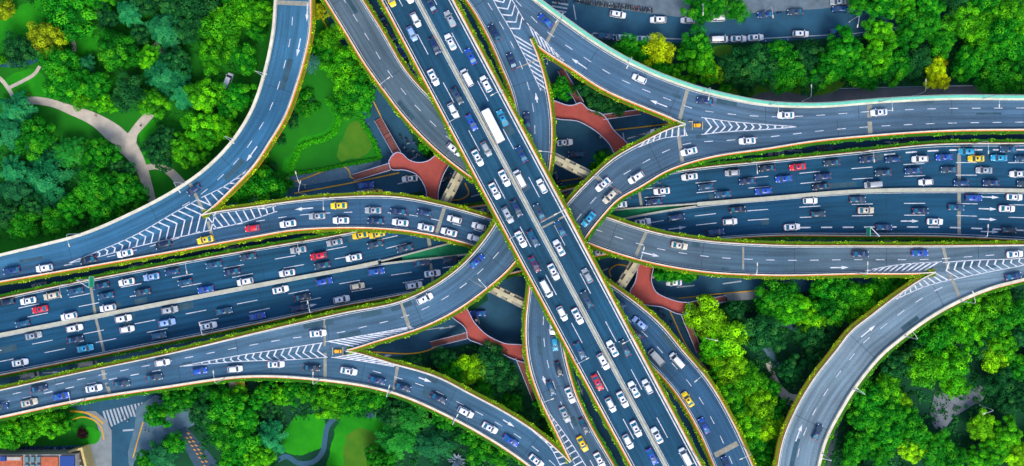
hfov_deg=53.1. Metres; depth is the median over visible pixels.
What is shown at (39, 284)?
car
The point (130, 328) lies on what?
car
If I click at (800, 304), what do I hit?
broadleaf tree
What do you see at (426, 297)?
car
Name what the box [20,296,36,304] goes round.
car
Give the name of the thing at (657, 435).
car
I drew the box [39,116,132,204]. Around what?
lawn
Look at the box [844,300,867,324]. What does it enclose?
broadleaf tree
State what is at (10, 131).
conifer
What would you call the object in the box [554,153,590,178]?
portal frame
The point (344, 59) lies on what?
broadleaf tree
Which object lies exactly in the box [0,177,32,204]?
conifer
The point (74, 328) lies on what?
car
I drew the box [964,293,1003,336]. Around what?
broadleaf tree
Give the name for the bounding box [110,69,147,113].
broadleaf tree
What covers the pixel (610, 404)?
car
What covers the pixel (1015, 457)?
broadleaf tree
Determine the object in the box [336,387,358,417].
broadleaf tree
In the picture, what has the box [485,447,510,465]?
broadleaf tree
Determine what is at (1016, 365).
broadleaf tree
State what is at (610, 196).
car
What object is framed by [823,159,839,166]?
car
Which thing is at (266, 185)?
broadleaf tree
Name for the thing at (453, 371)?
broadleaf tree
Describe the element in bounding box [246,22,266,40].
broadleaf tree
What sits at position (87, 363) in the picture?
truck
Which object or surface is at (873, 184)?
van
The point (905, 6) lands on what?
broadleaf tree
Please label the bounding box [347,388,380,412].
broadleaf tree
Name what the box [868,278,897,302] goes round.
broadleaf tree
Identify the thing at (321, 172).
road markings
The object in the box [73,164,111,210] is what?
broadleaf tree
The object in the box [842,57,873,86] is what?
broadleaf tree
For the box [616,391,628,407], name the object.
car
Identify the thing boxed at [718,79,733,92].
shrub
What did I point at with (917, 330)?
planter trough
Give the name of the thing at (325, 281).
car
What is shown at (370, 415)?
stream
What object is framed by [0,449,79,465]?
office building
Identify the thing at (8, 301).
car
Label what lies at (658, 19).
car
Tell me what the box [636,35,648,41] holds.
car
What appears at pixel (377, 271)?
car
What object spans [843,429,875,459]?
broadleaf tree
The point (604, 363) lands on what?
car
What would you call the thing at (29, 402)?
car
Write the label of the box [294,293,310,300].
car
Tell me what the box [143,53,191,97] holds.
conifer
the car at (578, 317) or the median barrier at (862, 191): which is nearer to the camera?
the car at (578, 317)
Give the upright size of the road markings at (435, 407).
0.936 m
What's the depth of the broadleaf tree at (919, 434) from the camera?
292.74 m
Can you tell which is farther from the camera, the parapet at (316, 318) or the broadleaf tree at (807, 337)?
the broadleaf tree at (807, 337)
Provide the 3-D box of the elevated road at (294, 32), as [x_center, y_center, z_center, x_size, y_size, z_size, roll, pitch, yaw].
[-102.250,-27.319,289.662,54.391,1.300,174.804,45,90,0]
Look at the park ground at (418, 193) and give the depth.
299.87 m
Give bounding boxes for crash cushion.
[332,347,345,355]
[688,121,702,129]
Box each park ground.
[0,0,371,252]
[0,407,98,445]
[128,343,555,465]
[405,124,430,159]
[410,191,422,195]
[467,294,487,310]
[572,75,632,112]
[595,148,612,165]
[601,30,1002,92]
[683,285,1023,465]
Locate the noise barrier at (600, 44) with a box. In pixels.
[533,0,1023,107]
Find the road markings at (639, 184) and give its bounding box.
[528,122,1015,465]
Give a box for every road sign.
[76,276,93,287]
[867,227,879,236]
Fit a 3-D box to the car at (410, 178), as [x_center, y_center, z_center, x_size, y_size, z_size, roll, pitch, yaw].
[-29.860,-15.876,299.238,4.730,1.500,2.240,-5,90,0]
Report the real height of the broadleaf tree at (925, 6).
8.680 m
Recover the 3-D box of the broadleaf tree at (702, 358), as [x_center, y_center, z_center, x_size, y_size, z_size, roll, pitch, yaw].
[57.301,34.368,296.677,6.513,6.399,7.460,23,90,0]
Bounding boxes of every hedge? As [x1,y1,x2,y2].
[287,96,342,170]
[288,157,379,175]
[356,115,382,159]
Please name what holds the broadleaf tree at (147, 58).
on the park ground at (320, 84)
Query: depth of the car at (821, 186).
293.46 m
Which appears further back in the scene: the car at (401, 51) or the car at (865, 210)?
the car at (401, 51)
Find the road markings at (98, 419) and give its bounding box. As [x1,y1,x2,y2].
[70,410,102,423]
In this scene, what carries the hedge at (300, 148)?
on the park ground at (320, 84)
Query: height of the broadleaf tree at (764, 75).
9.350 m
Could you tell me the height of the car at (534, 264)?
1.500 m
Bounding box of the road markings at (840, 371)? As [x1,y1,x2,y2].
[779,287,942,465]
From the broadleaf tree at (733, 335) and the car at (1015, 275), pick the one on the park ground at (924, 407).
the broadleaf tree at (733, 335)
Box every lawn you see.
[0,0,44,44]
[3,69,48,98]
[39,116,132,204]
[72,426,100,443]
[75,35,99,55]
[97,85,136,127]
[138,119,173,165]
[277,110,377,169]
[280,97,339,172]
[281,413,324,455]
[326,412,395,465]
[337,121,371,161]
[343,428,379,465]
[713,44,739,59]
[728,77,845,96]
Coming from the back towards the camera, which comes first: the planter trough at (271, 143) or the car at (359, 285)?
the car at (359, 285)
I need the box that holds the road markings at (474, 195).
[102,1,972,430]
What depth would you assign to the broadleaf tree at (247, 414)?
292.93 m
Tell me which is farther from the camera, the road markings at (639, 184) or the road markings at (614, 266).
the road markings at (614, 266)
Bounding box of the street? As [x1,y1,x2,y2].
[0,0,1023,465]
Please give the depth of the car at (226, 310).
293.45 m
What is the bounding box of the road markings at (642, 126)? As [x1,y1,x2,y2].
[614,123,670,130]
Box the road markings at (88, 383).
[1,370,159,402]
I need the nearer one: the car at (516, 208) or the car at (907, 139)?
the car at (516, 208)
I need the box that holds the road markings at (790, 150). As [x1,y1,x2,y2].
[44,133,899,394]
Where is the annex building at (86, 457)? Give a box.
[68,444,94,465]
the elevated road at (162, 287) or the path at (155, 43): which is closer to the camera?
the elevated road at (162, 287)
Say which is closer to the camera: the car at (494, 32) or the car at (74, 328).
the car at (494, 32)
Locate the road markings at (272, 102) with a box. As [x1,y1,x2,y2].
[174,13,308,205]
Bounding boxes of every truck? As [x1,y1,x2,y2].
[19,371,39,379]
[78,360,97,368]
[648,348,665,366]
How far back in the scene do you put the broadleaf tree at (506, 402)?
294.87 m
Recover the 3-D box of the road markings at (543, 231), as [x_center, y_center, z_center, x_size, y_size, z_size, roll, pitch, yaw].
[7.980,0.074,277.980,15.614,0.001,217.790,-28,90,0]
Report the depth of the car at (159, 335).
293.37 m
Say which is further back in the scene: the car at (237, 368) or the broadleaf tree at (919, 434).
the broadleaf tree at (919, 434)
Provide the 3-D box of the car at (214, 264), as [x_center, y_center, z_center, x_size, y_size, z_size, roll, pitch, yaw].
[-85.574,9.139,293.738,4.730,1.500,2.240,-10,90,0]
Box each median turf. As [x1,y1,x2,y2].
[402,244,469,260]
[610,205,682,217]
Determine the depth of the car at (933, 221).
293.49 m
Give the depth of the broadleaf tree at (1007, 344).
292.30 m
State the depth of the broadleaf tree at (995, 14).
293.58 m
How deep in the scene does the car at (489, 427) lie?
286.73 m
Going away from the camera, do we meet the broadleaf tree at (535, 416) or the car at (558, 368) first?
the car at (558, 368)
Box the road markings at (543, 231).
[385,0,696,465]
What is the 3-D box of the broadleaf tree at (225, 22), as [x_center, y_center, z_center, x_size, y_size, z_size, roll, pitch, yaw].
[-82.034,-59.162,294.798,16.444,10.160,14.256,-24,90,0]
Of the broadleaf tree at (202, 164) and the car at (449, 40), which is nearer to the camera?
the car at (449, 40)
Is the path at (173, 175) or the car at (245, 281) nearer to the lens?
the car at (245, 281)
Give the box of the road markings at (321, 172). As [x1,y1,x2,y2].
[294,167,352,181]
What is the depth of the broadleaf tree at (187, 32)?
294.31 m
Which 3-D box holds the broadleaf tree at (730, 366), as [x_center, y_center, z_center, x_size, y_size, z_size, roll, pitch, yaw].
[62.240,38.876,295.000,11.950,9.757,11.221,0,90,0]
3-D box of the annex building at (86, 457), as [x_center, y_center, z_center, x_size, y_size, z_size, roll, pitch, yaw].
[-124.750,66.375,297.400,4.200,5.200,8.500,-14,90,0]
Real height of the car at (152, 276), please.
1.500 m
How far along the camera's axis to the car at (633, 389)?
276.94 m
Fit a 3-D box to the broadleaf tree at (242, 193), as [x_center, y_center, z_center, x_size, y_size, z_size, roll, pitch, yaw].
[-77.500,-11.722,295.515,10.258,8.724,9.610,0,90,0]
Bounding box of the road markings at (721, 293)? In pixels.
[679,289,766,298]
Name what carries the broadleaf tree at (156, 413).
on the pavement at (159, 432)
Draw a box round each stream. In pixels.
[0,50,38,66]
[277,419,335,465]
[367,412,375,417]
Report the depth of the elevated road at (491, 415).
287.49 m
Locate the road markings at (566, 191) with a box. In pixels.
[2,146,1023,332]
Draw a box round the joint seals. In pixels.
[55,0,978,463]
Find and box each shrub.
[0,55,6,63]
[77,428,87,438]
[261,152,270,164]
[263,162,277,173]
[277,134,285,144]
[280,176,294,190]
[287,113,298,128]
[296,95,301,103]
[297,101,307,112]
[300,88,314,99]
[300,106,310,117]
[306,96,314,104]
[308,101,321,112]
[309,43,317,57]
[417,142,430,154]
[421,363,439,372]
[588,161,596,170]
[652,268,662,279]
[685,274,695,282]
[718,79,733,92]
[923,76,933,88]
[929,55,948,65]
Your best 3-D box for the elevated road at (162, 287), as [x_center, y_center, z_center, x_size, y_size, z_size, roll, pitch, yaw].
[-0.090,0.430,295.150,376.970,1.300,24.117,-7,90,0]
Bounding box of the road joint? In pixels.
[90,0,960,457]
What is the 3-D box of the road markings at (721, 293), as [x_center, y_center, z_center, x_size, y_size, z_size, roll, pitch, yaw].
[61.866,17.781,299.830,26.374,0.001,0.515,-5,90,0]
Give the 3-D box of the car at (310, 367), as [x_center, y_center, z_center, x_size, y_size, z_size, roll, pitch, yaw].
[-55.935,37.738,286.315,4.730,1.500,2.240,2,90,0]
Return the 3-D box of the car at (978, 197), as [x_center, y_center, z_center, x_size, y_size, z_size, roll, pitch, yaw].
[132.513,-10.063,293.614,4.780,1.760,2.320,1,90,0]
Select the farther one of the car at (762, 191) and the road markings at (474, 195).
the road markings at (474, 195)
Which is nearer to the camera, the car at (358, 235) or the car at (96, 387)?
the car at (96, 387)
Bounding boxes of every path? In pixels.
[0,76,13,98]
[9,65,40,88]
[21,97,155,201]
[69,37,75,50]
[120,114,153,149]
[141,164,185,185]
[153,42,163,53]
[742,315,778,367]
[764,321,802,330]
[766,362,797,405]
[824,417,842,465]
[931,386,983,431]
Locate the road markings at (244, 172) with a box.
[68,166,1023,298]
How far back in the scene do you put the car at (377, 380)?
286.25 m
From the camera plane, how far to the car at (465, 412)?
286.23 m
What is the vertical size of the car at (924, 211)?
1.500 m
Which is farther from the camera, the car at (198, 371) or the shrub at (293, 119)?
the shrub at (293, 119)
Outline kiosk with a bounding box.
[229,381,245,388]
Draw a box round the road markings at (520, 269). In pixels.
[0,193,1023,372]
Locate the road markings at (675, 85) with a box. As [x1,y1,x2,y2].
[516,0,957,116]
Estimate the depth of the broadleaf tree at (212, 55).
292.85 m
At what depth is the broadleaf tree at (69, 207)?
293.52 m
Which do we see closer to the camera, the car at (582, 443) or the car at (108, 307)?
the car at (582, 443)
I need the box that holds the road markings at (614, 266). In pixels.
[609,264,626,276]
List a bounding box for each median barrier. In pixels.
[0,260,378,336]
[381,203,696,261]
[381,206,695,264]
[416,0,667,465]
[697,188,1023,205]
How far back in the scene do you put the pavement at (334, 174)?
299.86 m
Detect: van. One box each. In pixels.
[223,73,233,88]
[460,69,473,86]
[513,170,526,187]
[539,279,552,297]
[669,352,685,368]
[678,447,692,465]
[708,14,724,21]
[710,36,727,42]
[864,181,882,188]
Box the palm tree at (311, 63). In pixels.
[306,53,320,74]
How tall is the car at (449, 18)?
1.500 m
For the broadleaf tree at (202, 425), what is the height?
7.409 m
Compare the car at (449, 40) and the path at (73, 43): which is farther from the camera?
the path at (73, 43)
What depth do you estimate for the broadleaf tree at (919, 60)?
293.29 m
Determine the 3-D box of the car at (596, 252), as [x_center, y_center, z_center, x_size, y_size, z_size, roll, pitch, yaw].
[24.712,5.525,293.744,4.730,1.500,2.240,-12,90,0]
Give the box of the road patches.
[0,0,1023,465]
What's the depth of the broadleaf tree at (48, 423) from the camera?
292.96 m
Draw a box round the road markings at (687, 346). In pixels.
[670,311,711,374]
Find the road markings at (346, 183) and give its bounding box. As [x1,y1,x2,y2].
[294,172,398,193]
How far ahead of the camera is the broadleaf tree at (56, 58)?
292.15 m
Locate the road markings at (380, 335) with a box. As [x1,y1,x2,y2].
[179,326,585,465]
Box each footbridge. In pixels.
[352,117,448,199]
[430,309,535,400]
[554,69,640,153]
[629,264,726,352]
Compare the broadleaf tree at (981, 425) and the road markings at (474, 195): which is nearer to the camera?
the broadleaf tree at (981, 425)
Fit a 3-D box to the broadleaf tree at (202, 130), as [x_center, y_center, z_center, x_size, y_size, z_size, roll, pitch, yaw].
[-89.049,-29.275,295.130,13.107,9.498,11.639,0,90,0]
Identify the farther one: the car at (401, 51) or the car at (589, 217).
the car at (401, 51)
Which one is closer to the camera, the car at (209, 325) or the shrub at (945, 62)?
the car at (209, 325)
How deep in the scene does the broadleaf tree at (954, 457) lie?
293.11 m
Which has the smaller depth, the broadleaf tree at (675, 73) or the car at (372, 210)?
the car at (372, 210)
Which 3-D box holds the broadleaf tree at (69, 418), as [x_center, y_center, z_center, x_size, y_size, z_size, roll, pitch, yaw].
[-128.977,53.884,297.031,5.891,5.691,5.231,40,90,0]
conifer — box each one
[0,90,38,122]
[0,114,37,150]
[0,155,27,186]
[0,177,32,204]
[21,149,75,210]
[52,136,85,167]
[78,54,95,71]
[116,0,143,27]
[143,12,183,51]
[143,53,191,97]
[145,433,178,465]
[169,79,194,110]
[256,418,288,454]
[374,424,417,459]
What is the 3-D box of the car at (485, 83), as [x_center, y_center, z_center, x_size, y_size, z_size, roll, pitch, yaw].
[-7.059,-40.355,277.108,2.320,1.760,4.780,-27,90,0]
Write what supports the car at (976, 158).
on the elevated road at (162, 287)
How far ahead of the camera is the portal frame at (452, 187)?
290.70 m
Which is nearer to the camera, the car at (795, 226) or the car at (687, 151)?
the car at (687, 151)
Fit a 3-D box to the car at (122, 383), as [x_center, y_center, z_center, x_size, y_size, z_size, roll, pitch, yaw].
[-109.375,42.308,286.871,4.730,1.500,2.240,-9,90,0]
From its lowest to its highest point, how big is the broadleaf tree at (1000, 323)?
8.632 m
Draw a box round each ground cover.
[0,119,131,240]
[575,80,634,110]
[710,282,1023,465]
[732,35,1008,89]
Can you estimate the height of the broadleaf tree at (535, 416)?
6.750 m
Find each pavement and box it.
[86,411,111,465]
[128,395,193,465]
[177,427,216,465]
[284,160,380,187]
[580,0,849,17]
[666,297,726,313]
[724,291,759,300]
[751,86,1023,101]
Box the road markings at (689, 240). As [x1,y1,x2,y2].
[328,0,991,272]
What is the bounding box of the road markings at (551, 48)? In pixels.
[493,0,797,147]
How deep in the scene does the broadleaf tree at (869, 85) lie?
294.17 m
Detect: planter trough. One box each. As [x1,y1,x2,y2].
[0,0,515,389]
[0,138,1023,297]
[0,228,713,465]
[0,235,1023,378]
[0,377,526,465]
[202,0,315,218]
[203,191,756,465]
[321,0,935,279]
[346,346,572,460]
[347,37,556,354]
[363,0,1023,244]
[377,0,630,465]
[454,0,704,465]
[521,120,684,463]
[529,43,684,127]
[565,130,1023,465]
[772,268,934,465]
[821,281,1023,465]
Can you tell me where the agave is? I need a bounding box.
[447,454,464,465]
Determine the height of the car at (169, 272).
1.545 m
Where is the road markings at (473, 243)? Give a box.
[64,198,749,465]
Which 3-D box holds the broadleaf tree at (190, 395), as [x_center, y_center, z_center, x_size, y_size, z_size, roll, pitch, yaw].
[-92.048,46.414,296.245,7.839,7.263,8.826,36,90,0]
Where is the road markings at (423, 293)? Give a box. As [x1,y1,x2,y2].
[14,0,549,393]
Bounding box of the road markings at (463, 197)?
[452,183,468,200]
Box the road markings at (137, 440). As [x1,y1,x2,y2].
[132,422,143,457]
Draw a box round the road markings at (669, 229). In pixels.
[247,3,998,440]
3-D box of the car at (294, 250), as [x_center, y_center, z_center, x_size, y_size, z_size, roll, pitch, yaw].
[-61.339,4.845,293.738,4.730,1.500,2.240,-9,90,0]
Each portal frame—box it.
[440,171,463,202]
[489,286,523,308]
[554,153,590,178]
[616,262,640,288]
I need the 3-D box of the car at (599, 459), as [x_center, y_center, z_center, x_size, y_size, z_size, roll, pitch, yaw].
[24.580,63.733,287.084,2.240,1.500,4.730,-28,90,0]
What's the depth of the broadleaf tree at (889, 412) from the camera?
292.86 m
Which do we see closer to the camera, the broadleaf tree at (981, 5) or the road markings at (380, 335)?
the road markings at (380, 335)
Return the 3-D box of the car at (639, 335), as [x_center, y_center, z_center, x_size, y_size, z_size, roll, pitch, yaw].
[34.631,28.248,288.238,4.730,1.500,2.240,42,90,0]
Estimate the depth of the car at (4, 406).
286.96 m
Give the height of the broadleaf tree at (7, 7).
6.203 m
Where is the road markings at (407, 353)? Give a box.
[370,332,464,353]
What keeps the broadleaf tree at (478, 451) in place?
on the park ground at (183, 459)
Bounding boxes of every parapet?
[0,0,276,256]
[0,0,517,390]
[0,143,1023,298]
[0,227,714,465]
[0,234,1023,374]
[0,375,531,465]
[201,0,310,215]
[204,196,752,465]
[326,0,935,275]
[346,350,569,462]
[347,39,551,349]
[362,0,1023,246]
[382,0,631,465]
[452,0,700,465]
[526,124,685,461]
[537,44,685,123]
[563,129,1023,465]
[777,273,934,465]
[816,278,1023,465]
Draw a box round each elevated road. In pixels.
[0,0,309,267]
[0,0,550,402]
[0,144,1023,332]
[0,192,1023,373]
[0,197,750,465]
[0,351,572,465]
[327,0,1023,273]
[383,0,698,465]
[506,0,1023,125]
[527,114,1023,465]
[779,262,1023,465]
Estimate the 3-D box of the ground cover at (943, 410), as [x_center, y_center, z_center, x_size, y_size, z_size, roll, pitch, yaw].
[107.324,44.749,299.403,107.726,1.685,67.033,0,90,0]
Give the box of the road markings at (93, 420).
[73,416,103,439]
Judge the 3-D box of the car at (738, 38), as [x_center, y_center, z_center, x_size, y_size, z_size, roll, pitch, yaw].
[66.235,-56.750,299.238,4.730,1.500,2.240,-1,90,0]
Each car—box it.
[0,298,14,306]
[0,402,8,410]
[3,267,20,275]
[11,358,28,366]
[15,319,29,327]
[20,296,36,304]
[20,398,37,406]
[25,331,41,339]
[30,384,47,392]
[31,282,47,287]
[32,305,48,313]
[36,264,52,272]
[43,291,59,300]
[52,391,69,400]
[60,312,77,320]
[66,324,82,332]
[67,287,83,295]
[67,335,83,343]
[77,344,93,352]
[80,256,96,264]
[85,384,102,392]
[93,281,109,289]
[98,291,113,300]
[100,303,116,312]
[113,380,130,387]
[114,314,131,322]
[117,249,133,257]
[118,278,134,286]
[119,325,134,332]
[134,288,150,296]
[143,273,159,280]
[145,373,162,381]
[151,332,166,339]
[154,358,169,366]
[155,239,171,249]
[158,318,175,326]
[161,305,178,313]
[165,268,179,275]
[178,278,192,285]
[187,184,200,195]
[192,367,207,374]
[197,235,213,243]
[197,285,213,293]
[200,321,216,329]
[206,261,221,268]
[216,307,232,314]
[224,245,239,249]
[224,268,239,275]
[227,365,242,372]
[237,277,253,285]
[240,253,256,260]
[245,225,259,232]
[249,312,265,320]
[267,360,284,367]
[272,285,288,293]
[279,269,295,276]
[280,220,296,227]
[290,246,306,253]
[291,303,307,311]
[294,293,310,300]
[303,364,320,370]
[309,212,325,219]
[309,329,326,336]
[310,251,326,260]
[314,261,330,269]
[316,277,332,285]
[326,238,342,246]
[330,202,346,209]
[333,216,348,223]
[333,295,349,303]
[340,367,356,375]
[345,253,361,261]
[350,282,364,289]
[352,232,368,239]
[357,181,373,188]
[365,206,380,213]
[366,189,382,191]
[367,217,383,223]
[367,240,383,248]
[368,267,384,275]
[368,375,385,384]
[369,232,384,238]
[379,15,388,26]
[385,25,395,40]
[387,0,395,6]
[390,208,406,215]
[392,219,408,225]
[394,382,411,391]
[396,44,405,58]
[396,244,412,252]
[402,175,417,182]
[405,281,422,289]
[406,25,417,41]
[410,11,420,27]
[415,259,431,266]
[416,293,433,304]
[417,209,431,216]
[417,223,434,231]
[424,269,440,276]
[425,0,436,12]
[427,69,439,85]
[428,37,440,54]
[430,392,446,403]
[441,173,451,182]
[441,227,457,236]
[442,256,458,263]
[444,10,455,27]
[444,33,456,50]
[446,142,459,155]
[447,102,458,117]
[447,215,461,223]
[451,87,463,104]
[457,406,473,417]
[464,48,476,64]
[465,114,477,130]
[467,234,479,241]
[469,254,484,268]
[470,310,485,317]
[471,149,483,165]
[471,222,486,230]
[477,207,489,213]
[480,75,491,92]
[480,141,491,156]
[482,421,497,433]
[488,24,500,40]
[488,182,500,199]
[496,109,508,126]
[498,169,510,186]
[501,206,513,223]
[502,434,518,446]
[506,53,516,69]
[510,200,522,216]
[514,231,526,247]
[515,146,527,162]
[523,112,530,128]
[527,230,539,246]
[528,256,540,272]
[528,454,543,465]
[533,203,545,220]
[536,179,547,193]
[538,13,552,27]
[546,380,555,395]
[547,263,559,279]
[549,323,554,334]
[551,336,558,350]
[552,171,561,185]
[553,239,565,255]
[554,220,565,237]
[554,361,562,376]
[556,306,567,320]
[557,138,572,145]
[559,406,570,422]
[564,387,575,403]
[568,151,583,157]
[571,307,583,324]
[574,342,585,358]
[576,435,588,451]
[578,417,589,433]
[580,290,593,307]
[581,211,595,226]
[581,268,592,283]
[591,250,603,255]
[591,374,603,390]
[593,452,605,465]
[595,177,610,191]
[597,352,609,369]
[598,32,613,39]
[602,188,617,203]
[605,397,615,412]
[606,340,618,357]
[609,10,625,18]
[615,201,627,208]
[616,34,631,40]
[616,297,626,309]
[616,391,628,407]
[619,339,630,356]
[622,434,633,448]
[628,171,644,183]
[628,381,639,397]
[629,420,641,437]
[631,326,642,339]
[632,74,646,83]
[632,316,647,330]
[634,218,650,224]
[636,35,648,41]
[642,379,652,394]
[645,198,661,205]
[646,448,657,464]
[650,16,665,23]
[651,427,663,443]
[653,187,669,194]
[666,280,681,285]
[668,213,684,221]
[671,241,687,249]
[680,17,694,23]
[680,147,697,155]
[681,173,697,180]
[681,391,694,407]
[696,96,713,104]
[698,183,712,190]
[698,417,709,433]
[708,228,723,235]
[714,191,730,197]
[721,456,730,465]
[722,218,736,224]
[725,169,739,176]
[729,206,745,212]
[730,36,746,41]
[739,137,755,144]
[739,178,755,185]
[747,34,763,40]
[755,187,771,194]
[757,11,773,18]
[758,164,774,171]
[768,151,783,156]
[775,175,791,182]
[777,111,794,118]
[784,223,799,230]
[787,8,803,15]
[789,163,805,170]
[792,30,808,37]
[803,197,816,203]
[811,210,824,217]
[811,424,822,440]
[812,183,828,190]
[814,173,831,180]
[817,145,833,151]
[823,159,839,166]
[830,0,845,5]
[830,28,838,34]
[832,6,848,12]
[849,196,865,202]
[852,250,868,256]
[857,206,873,213]
[859,156,875,162]
[870,108,887,115]
[874,169,891,176]
[876,224,891,230]
[885,156,899,163]
[901,137,917,142]
[904,167,921,174]
[911,155,928,162]
[911,249,927,256]
[912,208,927,214]
[918,179,933,185]
[926,218,942,225]
[935,154,952,160]
[939,135,955,139]
[940,166,956,172]
[948,204,963,210]
[953,179,968,186]
[958,147,974,154]
[965,194,981,201]
[967,155,984,161]
[975,166,992,173]
[982,179,999,186]
[990,154,1007,160]
[998,205,1014,212]
[999,145,1016,152]
[1001,227,1015,233]
[1005,272,1021,280]
[1006,193,1021,200]
[1006,250,1022,257]
[1009,170,1023,176]
[1014,155,1023,162]
[1017,180,1023,186]
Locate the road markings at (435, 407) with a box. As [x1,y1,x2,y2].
[287,357,555,465]
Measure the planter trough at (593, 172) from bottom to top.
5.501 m
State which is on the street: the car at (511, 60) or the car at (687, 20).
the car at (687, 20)
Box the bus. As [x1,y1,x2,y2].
[481,108,504,143]
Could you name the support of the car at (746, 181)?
on the elevated road at (162, 287)
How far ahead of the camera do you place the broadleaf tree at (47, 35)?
292.28 m
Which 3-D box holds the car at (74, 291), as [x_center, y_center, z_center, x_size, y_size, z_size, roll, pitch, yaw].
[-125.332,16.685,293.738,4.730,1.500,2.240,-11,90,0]
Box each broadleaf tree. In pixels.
[0,0,15,20]
[0,197,19,228]
[0,418,23,450]
[1,30,37,68]
[6,204,40,241]
[10,415,41,444]
[13,114,58,160]
[17,192,43,216]
[26,21,68,59]
[31,411,70,438]
[36,44,81,77]
[38,0,97,43]
[41,65,84,103]
[41,205,71,239]
[57,189,84,226]
[57,410,76,428]
[70,93,89,111]
[73,68,113,101]
[73,161,102,184]
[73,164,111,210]
[80,137,122,171]
[87,194,124,229]
[88,0,115,10]
[89,94,119,113]
[95,0,119,30]
[97,27,141,71]
[100,171,149,206]
[107,159,124,174]
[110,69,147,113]
[121,161,137,174]
[125,189,149,210]
[128,25,150,44]
[133,0,162,15]
[133,44,160,68]
[135,88,172,119]
[135,448,154,465]
[139,134,155,153]
[140,141,173,173]
[143,401,175,427]
[147,124,182,149]
[159,0,182,16]
[159,46,192,75]
[160,390,187,413]
[163,430,187,453]
[169,131,207,168]
[171,0,222,32]
[171,19,201,44]
[180,111,221,150]
[180,386,203,410]
[182,77,226,115]
[187,389,213,426]
[192,151,211,169]
[196,411,221,433]
[198,0,251,54]
[198,37,230,75]
[198,384,219,401]
[205,415,238,452]
[206,385,247,429]
[213,115,240,142]
[217,89,240,117]
[218,447,243,465]
[221,0,235,6]
[222,424,261,458]
[223,82,258,112]
[224,384,247,402]
[230,178,255,204]
[231,42,256,75]
[231,394,260,430]
[233,0,253,27]
[241,445,263,465]
[243,0,272,26]
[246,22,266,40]
[246,164,287,202]
[251,381,276,410]
[256,444,276,465]
[259,399,279,418]
[266,383,291,405]
[281,382,305,406]
[300,383,320,406]
[312,398,343,420]
[314,22,343,50]
[315,3,329,20]
[316,40,338,68]
[316,385,347,412]
[319,45,363,78]
[328,97,355,119]
[331,68,367,99]
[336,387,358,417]
[337,68,376,112]
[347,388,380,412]
[353,100,371,119]
[364,443,396,465]
[369,392,389,408]
[376,399,405,427]
[390,401,432,435]
[413,421,456,463]
[431,346,458,368]
[431,414,459,431]
[439,359,465,382]
[449,425,466,441]
[454,429,482,446]
[456,354,487,384]
[465,437,492,465]
[473,379,497,398]
[476,340,510,380]
[485,367,517,397]
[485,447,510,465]
[499,392,514,410]
[510,393,522,412]
[520,407,545,426]
[532,400,540,411]
[540,423,554,439]
[552,75,571,101]
[571,80,593,97]
[582,89,611,116]
[592,150,610,166]
[603,95,624,116]
[611,32,640,60]
[631,37,652,64]
[640,32,676,65]
[646,60,671,74]
[653,268,678,283]
[664,63,681,78]
[676,48,717,86]
[676,272,690,281]
[677,22,713,62]
[679,74,695,83]
[680,0,713,24]
[682,293,726,338]
[698,315,750,358]
[698,350,714,364]
[699,326,736,372]
[701,61,724,83]
[708,0,728,18]
[708,351,747,385]
[708,368,722,382]
[716,376,741,411]
[717,53,742,85]
[721,0,751,24]
[723,300,746,323]
[728,396,751,422]
[731,42,774,80]
[733,75,756,97]
[733,361,769,397]
[734,406,768,446]
[738,386,777,421]
[740,313,780,351]
[745,431,770,456]
[752,50,780,92]
[753,290,770,318]
[753,441,774,465]
[754,279,800,314]
[756,418,781,442]
[762,302,789,326]
[763,38,793,69]
[763,67,791,94]
[763,326,786,352]
[763,415,784,440]
[764,378,781,397]
[765,394,785,420]
[767,439,776,451]
[772,48,807,90]
[775,288,820,325]
[777,353,806,385]
[790,41,828,70]
[792,323,825,353]
[796,306,826,333]
[798,63,823,97]
[805,351,824,368]
[808,278,845,308]
[809,52,848,90]
[811,290,852,327]
[811,320,834,354]
[825,24,863,71]
[835,278,864,307]
[840,443,863,465]
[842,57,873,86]
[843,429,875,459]
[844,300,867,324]
[845,281,880,312]
[845,405,879,433]
[847,0,869,16]
[847,68,878,91]
[853,380,885,420]
[860,17,894,44]
[860,32,897,73]
[863,0,900,20]
[863,375,878,386]
[867,443,894,465]
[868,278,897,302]
[869,412,904,451]
[871,398,907,426]
[875,370,902,404]
[877,48,914,87]
[879,349,918,378]
[891,0,916,17]
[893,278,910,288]
[893,437,928,463]
[894,9,940,50]
[894,392,912,407]
[895,404,922,437]
[900,419,934,450]
[902,46,932,79]
[902,346,943,388]
[903,334,925,357]
[911,0,946,15]
[915,322,955,356]
[918,427,955,465]
[919,6,941,36]
[925,57,945,80]
[928,28,956,59]
[928,72,950,89]
[931,315,962,339]
[933,343,971,393]
[933,441,971,465]
[938,375,972,398]
[939,2,985,40]
[940,0,970,19]
[942,305,978,333]
[951,44,983,83]
[953,320,983,354]
[961,442,989,465]
[963,16,992,48]
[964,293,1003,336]
[966,407,995,441]
[968,0,1000,16]
[971,333,991,360]
[972,53,1015,94]
[973,43,1004,77]
[976,0,1006,23]
[977,302,1011,339]
[979,15,1021,54]
[979,435,1010,465]
[981,338,1009,373]
[982,365,1022,397]
[985,290,1012,310]
[988,329,1021,363]
[991,415,1023,448]
[993,382,1023,414]
[994,29,1023,67]
[997,0,1023,30]
[997,298,1023,330]
[999,53,1023,94]
[1003,441,1023,465]
[1005,353,1023,384]
[1008,325,1023,346]
[1013,20,1023,37]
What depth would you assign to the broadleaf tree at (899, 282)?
294.81 m
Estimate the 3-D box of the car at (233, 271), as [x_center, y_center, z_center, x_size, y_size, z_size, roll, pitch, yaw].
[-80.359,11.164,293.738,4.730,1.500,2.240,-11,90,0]

